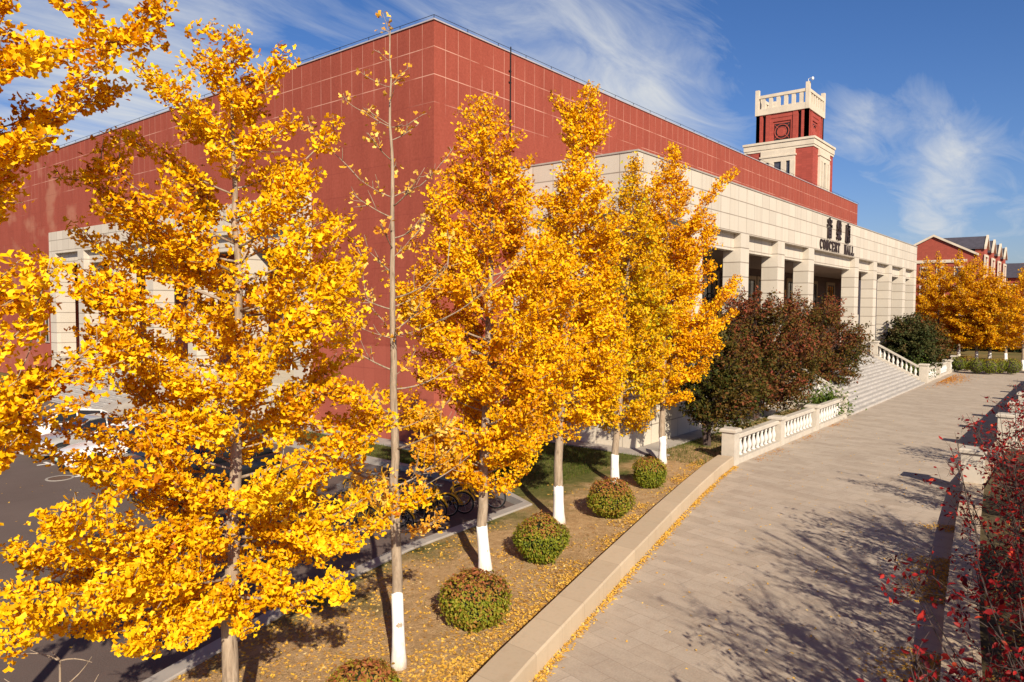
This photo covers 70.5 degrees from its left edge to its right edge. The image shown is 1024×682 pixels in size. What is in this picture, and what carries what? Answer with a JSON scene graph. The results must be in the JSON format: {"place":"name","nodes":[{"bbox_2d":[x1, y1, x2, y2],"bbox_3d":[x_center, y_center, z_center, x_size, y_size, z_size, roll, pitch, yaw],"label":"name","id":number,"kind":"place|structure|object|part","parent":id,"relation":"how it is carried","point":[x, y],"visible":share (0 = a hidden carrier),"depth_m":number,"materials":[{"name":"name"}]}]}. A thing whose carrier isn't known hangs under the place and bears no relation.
{"place":"outdoors","nodes":[
{"label":"outdoors","id":0,"kind":"place"},
{"bbox_2d":[0,385,514,681],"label":"parking lot","id":1,"kind":"structure","parent":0,"point":[26,489],"depth_m":17.97,"materials":[{"name":"grey asphalt"}]},
{"bbox_2d":[10,406,109,441],"bbox_3d":[-19.446,3.659,31.345,2.100,1.476,4.584,3,4,39],"label":"parked car","id":2,"kind":"object","parent":1,"relation":"on","point":[83,410],"visible":0.11,"depth_m":30.95,"materials":[{"name":"white paint"}]},
{"bbox_3d":[-19.197,3.196,31.628,1.456,0.548,3.000,3,4,39],"label":"window","id":3,"kind":"part","parent":2,"relation":"part of","materials":[{"name":"black glass"}]},
{"bbox_2d":[45,475,74,480],"bbox_3d":[-15.569,4.719,24.931,0.880,0.016,0.880,3,4,39],"label":"manhole cover","id":4,"kind":"object","parent":1,"relation":"on","point":[60,477],"visible":1,"depth_m":24.86,"materials":[{"name":"metal"}]},
{"bbox_2d":[23,413,132,455],"bbox_3d":[-17.114,3.762,29.461,2.100,1.476,4.584,3,4,39],"label":"parked car","id":5,"kind":"object","parent":1,"relation":"on","point":[96,419],"visible":0.13,"depth_m":28.62,"materials":[{"name":"silver metal"}]},
{"bbox_3d":[-16.865,3.299,29.744,1.456,0.548,3.000,3,4,39],"label":"window","id":6,"kind":"part","parent":5,"relation":"part of","materials":[{"name":"black glass"}]},
{"bbox_2d":[53,421,159,468],"bbox_3d":[-14.743,3.867,27.545,2.100,1.476,4.584,3,4,39],"label":"parked car","id":7,"kind":"object","parent":1,"relation":"on","point":[81,446],"visible":0.16,"depth_m":26.35,"materials":[{"name":"white paint"}]},
{"bbox_3d":[-14.494,3.404,27.828,1.456,0.548,3.000,3,4,39],"label":"window","id":8,"kind":"part","parent":7,"relation":"part of","materials":[{"name":"black glass"}]},
{"bbox_2d":[18,451,225,527],"bbox_3d":[-15.202,4.701,25.431,18.940,0.004,0.800,3,4,39],"label":"parking marking","id":9,"kind":"object","parent":1,"relation":"on","point":[22,453],"visible":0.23,"depth_m":27.02,"materials":[{"name":"paint"}]},
{"bbox_2d":[96,434,179,482],"bbox_3d":[-12.062,3.985,25.378,2.100,1.476,4.584,3,4,39],"label":"parked car","id":10,"kind":"object","parent":1,"relation":"on","point":[140,455],"depth_m":24.20,"materials":[{"name":"paint"}]},
{"bbox_3d":[-11.812,3.523,25.661,1.456,0.548,3.000,3,4,39],"label":"window","id":11,"kind":"part","parent":10,"relation":"part of","materials":[{"name":"black glass"}]},
{"bbox_2d":[126,433,284,507],"bbox_3d":[-9.638,3.956,22.963,2.100,1.792,4.584,3,4,39],"label":"parked car","id":12,"kind":"object","parent":1,"relation":"on","point":[268,453],"visible":0.11,"depth_m":22.64,"materials":[{"name":"black paint"}]},
{"bbox_3d":[-9.388,3.427,23.243,1.446,0.731,3.000,3,4,39],"label":"window","id":13,"kind":"part","parent":12,"relation":"part of","materials":[{"name":"black glass"}]},
{"bbox_2d":[239,496,298,523],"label":"shared bicycle","id":14,"kind":"object","parent":1,"relation":"on","point":[271,511],"visible":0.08,"depth_m":20.12,"materials":[{"name":"grey metal"}]},
{"bbox_2d":[142,412,531,681],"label":"kerb","id":15,"kind":"structure","parent":1,"relation":"on","point":[187,663],"depth_m":16.63,"materials":[{"name":"concrete"}]},
{"bbox_2d":[325,487,380,525],"bbox_3d":[-4.329,4.533,19.509,1.785,1.043,0.601,1,7,20],"label":"shared bicycle","id":16,"kind":"object","parent":1,"relation":"on","point":[356,512],"visible":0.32,"depth_m":19.53,"materials":[{"name":"metal"}]},
{"bbox_2d":[333,479,386,516],"bbox_3d":[-4.318,4.480,20.603,1.785,1.043,0.601,1,7,15],"label":"shared bicycle","id":17,"kind":"object","parent":1,"relation":"on","point":[347,492],"visible":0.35,"depth_m":20.67,"materials":[{"name":"yellow metal"}]},
{"bbox_2d":[342,469,382,504],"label":"shared bicycle","id":18,"kind":"object","parent":1,"relation":"on","point":[345,481],"visible":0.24,"depth_m":22.25,"materials":[{"name":"grey metal"}]},
{"bbox_2d":[352,485,409,526],"bbox_3d":[-3.589,4.525,19.757,1.785,1.043,0.601,1,7,15],"label":"shared bicycle","id":19,"kind":"object","parent":1,"relation":"on","point":[406,522],"visible":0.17,"depth_m":19.68,"materials":[{"name":"yellow metal"}]},
{"bbox_2d":[361,475,406,514],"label":"shared bicycle","id":20,"kind":"object","parent":1,"relation":"on","point":[375,491],"visible":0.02,"depth_m":21.02,"materials":[{"name":"grey metal"}]},
{"bbox_2d":[356,490,414,532],"bbox_3d":[-3.383,4.551,19.236,1.785,1.043,0.601,1,7,18],"label":"shared bicycle","id":21,"kind":"object","parent":1,"relation":"on","point":[410,513],"visible":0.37,"depth_m":19.11,"materials":[{"name":"rubber"}]},
{"bbox_2d":[371,462,409,493],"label":"shared bicycle","id":22,"kind":"object","parent":1,"relation":"on","point":[380,470],"visible":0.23,"depth_m":22.73,"materials":[{"name":"grey metal"}]},
{"bbox_2d":[367,487,426,522],"bbox_3d":[-3.202,4.513,20.046,1.785,1.043,0.601,1,7,11],"label":"shared bicycle","id":23,"kind":"object","parent":1,"relation":"on","point":[415,510],"visible":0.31,"depth_m":19.98,"materials":[{"name":"metal"}]},
{"bbox_2d":[378,475,433,513],"bbox_3d":[-3.090,4.470,20.963,1.785,1.043,0.601,1,7,9],"label":"shared bicycle","id":24,"kind":"object","parent":1,"relation":"on","point":[415,483],"visible":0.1,"depth_m":20.88,"materials":[{"name":"metal"}]},
{"bbox_2d":[399,480,447,519],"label":"shared bicycle","id":25,"kind":"object","parent":1,"relation":"on","point":[442,501],"visible":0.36,"depth_m":20.23,"materials":[{"name":"metal"}]},
{"bbox_2d":[401,477,459,516],"bbox_3d":[-2.345,4.486,20.723,1.785,1.043,0.601,1,7,13],"label":"shared bicycle","id":26,"kind":"object","parent":1,"relation":"on","point":[455,498],"visible":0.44,"depth_m":20.61,"materials":[{"name":"metal"}]},
{"bbox_2d":[423,475,474,513],"bbox_3d":[-1.907,4.473,21.053,1.785,1.043,0.601,1,7,17],"label":"shared bicycle","id":27,"kind":"object","parent":1,"relation":"on","point":[468,493],"visible":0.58,"depth_m":20.95,"materials":[{"name":"metal"}]},
{"bbox_2d":[449,478,506,508],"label":"shared bicycle","id":28,"kind":"object","parent":1,"relation":"on","point":[474,493],"visible":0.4,"depth_m":21.60,"materials":[{"name":"rubber"}]},
{"bbox_2d":[162,409,802,681],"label":"lawn","id":29,"kind":"structure","parent":0,"point":[576,518],"depth_m":15.27,"materials":[{"name":"green plant"}]},
{"bbox_2d":[5,650,98,681],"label":"bare sapling","id":30,"kind":"object","parent":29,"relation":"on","point":[54,658],"visible":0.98,"depth_m":8.30,"materials":[{"name":"brown plant"}]},
{"bbox_2d":[0,0,179,525],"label":"ginkgo tree","id":31,"kind":"object","parent":29,"relation":"on","point":[20,402],"visible":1,"depth_m":7.24,"materials":[{"name":"yellow plant"}]},
{"bbox_2d":[0,18,442,681],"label":"ginkgo tree","id":32,"kind":"object","parent":29,"relation":"on","point":[140,582],"visible":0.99,"depth_m":8.77,"materials":[{"name":"yellow plant"}]},
{"bbox_2d":[325,657,401,681],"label":"clipped bush","id":33,"kind":"object","parent":29,"relation":"on","point":[369,669],"visible":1,"depth_m":10.11,"materials":[{"name":"green plant"}]},
{"bbox_2d":[291,10,524,670],"bbox_3d":[-1.868,-0.032,11.832,3.292,10.725,2.906,-1,3,-28],"label":"ginkgo tree","id":34,"kind":"object","parent":29,"relation":"on","point":[398,657],"visible":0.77,"depth_m":11.71,"materials":[{"name":"yellow plant"}]},
{"bbox_2d":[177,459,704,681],"bbox_3d":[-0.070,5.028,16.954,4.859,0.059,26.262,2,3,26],"label":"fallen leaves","id":35,"kind":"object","parent":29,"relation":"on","point":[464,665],"visible":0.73,"depth_m":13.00,"materials":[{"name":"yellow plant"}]},
{"bbox_2d":[437,567,511,634],"bbox_3d":[-0.662,4.724,13.249,1.400,1.134,1.302,1,3,18],"label":"clipped bush","id":36,"kind":"object","parent":29,"relation":"on","point":[476,600],"visible":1,"depth_m":12.92,"materials":[{"name":"green plant"}]},
{"bbox_2d":[379,89,599,574],"bbox_3d":[-0.389,-0.170,15.878,4.693,10.642,4.034,1,3,4],"label":"ginkgo tree","id":37,"kind":"object","parent":29,"relation":"on","point":[487,380],"visible":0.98,"depth_m":15.42,"materials":[{"name":"yellow plant"}]},
{"bbox_2d":[206,409,805,489],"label":"grass","id":38,"kind":"structure","parent":29,"relation":"on","point":[706,447],"depth_m":28.14,"materials":[{"name":"green plant"}]},
{"bbox_2d":[510,509,571,565],"bbox_3d":[0.657,4.513,16.639,1.371,1.229,1.365,1,3,19],"label":"clipped bush","id":39,"kind":"object","parent":29,"relation":"on","point":[540,541],"visible":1,"depth_m":16.31,"materials":[{"name":"green plant"}]},
{"bbox_2d":[497,79,632,524],"bbox_3d":[1.459,-1.049,19.516,3.772,12.062,3.368,0,3,3],"label":"ginkgo tree","id":40,"kind":"object","parent":29,"relation":"on","point":[602,324],"visible":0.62,"depth_m":19.30,"materials":[{"name":"yellow plant"}]},
{"bbox_2d":[585,476,636,518],"bbox_3d":[2.747,4.366,20.190,1.457,1.200,1.452,3,4,39],"label":"clipped bush","id":41,"kind":"object","parent":29,"relation":"on","point":[610,496],"visible":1,"depth_m":19.83,"materials":[{"name":"green plant"}]},
{"bbox_2d":[566,151,689,480],"bbox_3d":[3.802,-0.766,24.115,4.155,11.075,3.941,0,3,-9],"label":"ginkgo tree","id":42,"kind":"object","parent":29,"relation":"on","point":[639,309],"visible":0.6,"depth_m":23.61,"materials":[{"name":"yellow plant"}]},
{"bbox_2d":[632,456,666,488],"bbox_3d":[4.484,4.285,23.561,1.194,1.056,1.196,3,4,39],"label":"clipped bush","id":43,"kind":"object","parent":29,"relation":"on","point":[650,472],"visible":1,"depth_m":23.23,"materials":[{"name":"green plant"}]},
{"bbox_2d":[644,448,669,457],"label":"concrete slab","id":44,"kind":"structure","parent":29,"relation":"on","point":[653,453],"depth_m":28.29,"materials":[{"name":"beige concrete"}]},
{"bbox_2d":[625,141,742,463],"bbox_3d":[6.350,-1.424,27.280,4.519,12.116,3.998,0,3,-7],"label":"ginkgo tree","id":45,"kind":"object","parent":29,"relation":"on","point":[684,258],"visible":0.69,"depth_m":26.79,"materials":[{"name":"yellow plant"}]},
{"bbox_2d":[670,313,765,446],"bbox_3d":[8.463,1.667,30.430,4.193,5.684,3.595,3,4,39],"label":"dark tree","id":46,"kind":"object","parent":29,"relation":"on","point":[722,403],"visible":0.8,"depth_m":29.82,"materials":[{"name":"green plant"}]},
{"bbox_2d":[708,285,834,420],"bbox_3d":[12.787,0.661,37.282,7.040,7.086,5.241,-1,3,-28],"label":"dark tree","id":47,"kind":"object","parent":29,"relation":"on","point":[779,365],"visible":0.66,"depth_m":36.69,"materials":[{"name":"brown plant"}]},
{"bbox_2d":[795,374,866,415],"bbox_3d":[17.326,2.970,39.973,4.924,2.279,3.206,-2,3,-36],"label":"creeper","id":48,"kind":"object","parent":29,"relation":"on","point":[827,397],"visible":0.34,"depth_m":39.55,"materials":[{"name":"green plant"}]},
{"bbox_2d":[201,406,791,455],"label":"pavement","id":49,"kind":"structure","parent":0,"point":[679,439],"depth_m":31.02,"materials":[{"name":"concrete"}]},
{"bbox_2d":[0,340,1006,499],"bbox_3d":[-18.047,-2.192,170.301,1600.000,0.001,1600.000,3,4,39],"label":"ground","id":50,"kind":"structure","parent":0,"point":[6,374],"depth_m":62.47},
{"bbox_2d":[0,14,924,448],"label":"concert hall","id":51,"kind":"structure","parent":50,"relation":"on","point":[782,230],"depth_m":36.51,"materials":[{"name":"concrete"}]},
{"bbox_2d":[45,319,49,342],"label":"slit window","id":52,"kind":"structure","parent":51,"relation":"in","point":[46,321],"depth_m":56.01,"materials":[{"name":"concrete"}]},
{"bbox_2d":[136,276,144,346],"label":"window","id":53,"kind":"structure","parent":51,"relation":"in","point":[136,276],"depth_m":56.05,"materials":[{"name":"glass"}]},
{"bbox_2d":[174,285,177,356],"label":"window","id":54,"kind":"structure","parent":51,"relation":"in","point":[175,295],"depth_m":52.47,"materials":[{"name":"glass"}]},
{"bbox_2d":[276,269,293,369],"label":"window","id":55,"kind":"structure","parent":51,"relation":"in","point":[291,368],"depth_m":43.85,"materials":[{"name":"glass"}]},
{"bbox_2d":[702,270,718,317],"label":"window","id":56,"kind":"structure","parent":51,"relation":"in","point":[710,291],"depth_m":50.33,"materials":[{"name":"glass"}]},
{"bbox_2d":[786,278,792,302],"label":"window","id":57,"kind":"structure","parent":51,"relation":"in","point":[789,281],"depth_m":62.99,"materials":[{"name":"glass"}]},
{"bbox_2d":[776,372,840,408],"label":"stair balustrade","id":58,"kind":"object","parent":51,"relation":"on","point":[801,403],"visible":0.13,"depth_m":41.48,"materials":[{"name":"stone"}]},
{"bbox_2d":[813,281,817,309],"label":"window","id":59,"kind":"structure","parent":51,"relation":"in","point":[815,285],"depth_m":68.90,"materials":[{"name":"glass"}]},
{"bbox_2d":[825,282,834,340],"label":"window","id":60,"kind":"structure","parent":51,"relation":"in","point":[830,287],"depth_m":72.76,"materials":[{"name":"glass"}]},
{"bbox_2d":[869,341,918,379],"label":"stair balustrade","id":61,"kind":"object","parent":51,"relation":"on","point":[876,350],"visible":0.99,"depth_m":59.48,"materials":[{"name":"stone"}]},
{"bbox_2d":[903,350,938,376],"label":"creeper","id":62,"kind":"object","parent":51,"relation":"on","point":[917,369],"visible":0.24,"depth_m":60.99,"materials":[{"name":"green plant"}]},
{"bbox_2d":[743,77,835,191],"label":"clock tower","id":63,"kind":"structure","parent":50,"relation":"on","point":[789,137],"depth_m":98.03,"materials":[{"name":"red brick"}]},
{"bbox_2d":[759,148,796,175],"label":"wall","id":64,"kind":"structure","parent":63,"relation":"in","point":[784,159],"depth_m":97.41,"materials":[{"name":"beige stone"}]},
{"bbox_2d":[817,149,830,191],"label":"wall","id":65,"kind":"structure","parent":63,"relation":"in","point":[823,179],"depth_m":98.19,"materials":[{"name":"beige stone"}]},
{"bbox_2d":[783,285,874,389],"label":"dark tree","id":66,"kind":"object","parent":50,"relation":"on","point":[844,349],"visible":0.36,"depth_m":45.41,"materials":[{"name":"brown plant"}]},
{"bbox_2d":[915,255,941,320],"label":"ginkgo tree","id":67,"kind":"object","parent":50,"relation":"on","point":[925,264],"visible":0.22,"depth_m":98.04,"materials":[{"name":"yellow plant"}]},
{"bbox_2d":[915,251,967,347],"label":"ginkgo tree","id":68,"kind":"object","parent":50,"relation":"on","point":[936,298],"visible":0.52,"depth_m":87.63,"materials":[{"name":"yellow plant"}]},
{"bbox_2d":[940,482,983,681],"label":"wall","id":69,"kind":"structure","parent":50,"relation":"on","point":[958,640],"depth_m":14.07,"materials":[{"name":"beige stone"}]},
{"bbox_2d":[955,257,991,315],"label":"ginkgo tree","id":70,"kind":"object","parent":50,"relation":"on","point":[973,276],"visible":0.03,"depth_m":119.37,"materials":[{"name":"orange plant"}]},
{"bbox_2d":[984,441,1006,486],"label":"wall","id":71,"kind":"structure","parent":50,"relation":"on","point":[986,463],"depth_m":26.75,"materials":[{"name":"beige stone"}]},
{"bbox_2d":[997,271,1018,302],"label":"ginkgo tree","id":72,"kind":"object","parent":50,"relation":"on","point":[1003,282],"visible":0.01,"depth_m":109.19,"materials":[{"name":"yellow plant"}]},
{"bbox_2d":[1005,263,1023,297],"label":"brick building","id":73,"kind":"structure","parent":50,"relation":"on","point":[1012,270],"depth_m":166.72,"materials":[{"name":"stone"}]},
{"bbox_2d":[0,0,1023,262],"label":"sky","id":74,"kind":"structure","parent":0,"point":[924,119],"materials":[{"name":"blue"}]},
{"bbox_2d":[532,369,1023,681],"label":"path","id":75,"kind":"structure","parent":0,"point":[750,607],"depth_m":17.06,"materials":[{"name":"beige concrete"}]},
{"bbox_2d":[468,455,733,681],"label":"wall","id":76,"kind":"structure","parent":75,"relation":"on","point":[530,649],"depth_m":14.49,"materials":[{"name":"stone"}]},
{"bbox_2d":[529,466,738,681],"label":"fallen leaves","id":77,"kind":"object","parent":75,"relation":"on","point":[549,663],"visible":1,"depth_m":15.14,"materials":[{"name":"yellow plant"}]},
{"bbox_2d":[719,392,849,465],"bbox_3d":[13.234,3.771,33.744,0.640,1.400,16.090,3,4,39],"label":"balustrade","id":78,"kind":"object","parent":75,"relation":"on","point":[781,432],"visible":0.99,"depth_m":31.50,"materials":[{"name":"stone"}]},
{"bbox_2d":[606,420,976,678],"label":"fallen leaves","id":79,"kind":"object","parent":75,"relation":"on","point":[795,554],"visible":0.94,"depth_m":16.52,"materials":[{"name":"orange plant"}]},
{"bbox_2d":[756,371,983,459],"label":"fallen leaves","id":80,"kind":"object","parent":75,"relation":"on","point":[950,379],"visible":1,"depth_m":59.12,"materials":[{"name":"orange plant"}]},
{"bbox_2d":[845,521,954,681],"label":"fallen leaves","id":81,"kind":"object","parent":75,"relation":"on","point":[943,579],"visible":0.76,"depth_m":15.22,"materials":[{"name":"red plant"}]},
{"bbox_2d":[918,355,958,382],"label":"balustrade","id":82,"kind":"object","parent":75,"relation":"on","point":[926,369],"visible":0.9,"depth_m":62.02,"materials":[{"name":"stone"}]},
{"bbox_2d":[951,356,966,370],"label":"clipped bush","id":83,"kind":"object","parent":75,"relation":"on","point":[958,363],"visible":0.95,"depth_m":69.23,"materials":[{"name":"green plant"}]},
{"bbox_2d":[959,445,986,491],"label":"gate pillar","id":84,"kind":"structure","parent":75,"relation":"on","point":[971,455],"depth_m":23.53,"materials":[{"name":"stone"}]},
{"bbox_2d":[967,357,985,372],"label":"clipped bush","id":85,"kind":"object","parent":75,"relation":"on","point":[975,365],"visible":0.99,"depth_m":66.63,"materials":[{"name":"green plant"}]},
{"bbox_2d":[982,358,999,373],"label":"clipped bush","id":86,"kind":"object","parent":75,"relation":"on","point":[990,365],"visible":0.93,"depth_m":66.13,"materials":[{"name":"green plant"}]},
{"bbox_2d":[994,358,1007,372],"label":"clipped bush","id":87,"kind":"object","parent":75,"relation":"on","point":[1002,368],"visible":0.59,"depth_m":66.67,"materials":[{"name":"green plant"}]},
{"bbox_2d":[996,391,1023,450],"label":"balustrade","id":88,"kind":"object","parent":75,"relation":"on","point":[1008,415],"visible":0.47,"depth_m":30.38,"materials":[{"name":"stone"}]},
{"bbox_2d":[1003,358,1022,373],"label":"clipped bush","id":89,"kind":"object","parent":75,"relation":"on","point":[1013,366],"visible":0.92,"depth_m":66.29,"materials":[{"name":"green plant"}]},
{"bbox_2d":[858,235,1007,339],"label":"brick building","id":90,"kind":"structure","parent":0,"point":[993,255],"depth_m":131.68,"materials":[{"name":"red brick"}]},
{"bbox_2d":[930,349,994,365],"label":"lawn","id":91,"kind":"structure","parent":0,"point":[982,353],"depth_m":95.31,"materials":[{"name":"green plant"}]},
{"bbox_2d":[879,312,947,369],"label":"dark shrub","id":92,"kind":"object","parent":91,"relation":"on","point":[913,337],"visible":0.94,"depth_m":62.32,"materials":[{"name":"green plant"}]},
{"bbox_2d":[915,312,955,362],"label":"dark shrub","id":93,"kind":"object","parent":91,"relation":"on","point":[947,351],"visible":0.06,"depth_m":67.20,"materials":[{"name":"green plant"}]},
{"bbox_2d":[916,250,999,355],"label":"ginkgo tree","id":94,"kind":"object","parent":91,"relation":"on","point":[958,264],"visible":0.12,"depth_m":91.06,"materials":[{"name":"yellow plant"}]},
{"bbox_2d":[963,356,972,369],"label":"clipped bush","id":95,"kind":"object","parent":91,"relation":"on","point":[968,358],"visible":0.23,"depth_m":69.91,"materials":[{"name":"green plant"}]},
{"bbox_2d":[980,351,1021,370],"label":"garden","id":96,"kind":"object","parent":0,"point":[1010,354],"depth_m":92.03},
{"bbox_2d":[938,252,1008,358],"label":"ginkgo tree","id":97,"kind":"object","parent":96,"relation":"on","point":[967,297],"visible":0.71,"depth_m":83.07,"materials":[{"name":"yellow plant"}]},
{"bbox_2d":[943,268,1010,358],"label":"ginkgo tree","id":98,"kind":"object","parent":96,"relation":"on","point":[978,300],"visible":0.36,"depth_m":83.03,"materials":[{"name":"yellow plant"}]},
{"bbox_2d":[952,343,1021,352],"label":"hedge","id":99,"kind":"object","parent":96,"relation":"on","point":[1009,349],"visible":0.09,"depth_m":100.85,"materials":[{"name":"green plant"}]},
{"bbox_2d":[973,280,1021,360],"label":"ginkgo tree","id":100,"kind":"object","parent":96,"relation":"on","point":[990,322],"visible":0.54,"depth_m":80.05,"materials":[{"name":"yellow plant"}]},
{"bbox_2d":[988,264,1023,370],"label":"ginkgo tree","id":101,"kind":"object","parent":96,"relation":"on","point":[1018,319],"visible":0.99,"depth_m":69.53,"materials":[{"name":"yellow plant"}]},
{"bbox_2d":[979,449,1023,681],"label":"garden bed","id":102,"kind":"object","parent":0,"point":[993,514],"visible":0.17,"depth_m":15.43,"materials":[{"name":"soil"}]},
{"bbox_2d":[856,594,1023,681],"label":"crimson shrub","id":103,"kind":"object","parent":102,"relation":"on","point":[918,649],"visible":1,"depth_m":6.86,"materials":[{"name":"red plant"}]},
{"bbox_2d":[874,512,1023,681],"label":"crimson shrub","id":104,"kind":"object","parent":102,"relation":"on","point":[970,673],"visible":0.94,"depth_m":9.00,"materials":[{"name":"red plant"}]},
{"bbox_2d":[915,411,1023,596],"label":"crimson shrub","id":105,"kind":"object","parent":102,"relation":"on","point":[1006,480],"visible":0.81,"depth_m":14.82,"materials":[{"name":"red plant"}]},
{"bbox_2d":[956,396,1023,508],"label":"crimson shrub","id":106,"kind":"object","parent":102,"relation":"on","point":[1012,453],"visible":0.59,"depth_m":20.29,"materials":[{"name":"red plant"}]},
{"bbox_2d":[983,493,1023,680],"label":"fallen leaves","id":107,"kind":"object","parent":102,"relation":"on","point":[1007,620],"visible":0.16,"depth_m":12.94,"materials":[{"name":"red plant"}]},
{"bbox_2d":[984,484,1023,637],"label":"crimson shrub","id":108,"kind":"object","parent":102,"relation":"on","point":[1016,512],"visible":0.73,"depth_m":10.98,"materials":[{"name":"red plant"}]},
{"bbox_2d":[996,384,1023,457],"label":"crimson shrub","id":109,"kind":"object","parent":102,"relation":"on","point":[1019,415],"visible":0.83,"depth_m":25.93,"materials":[{"name":"red plant"}]}
]}

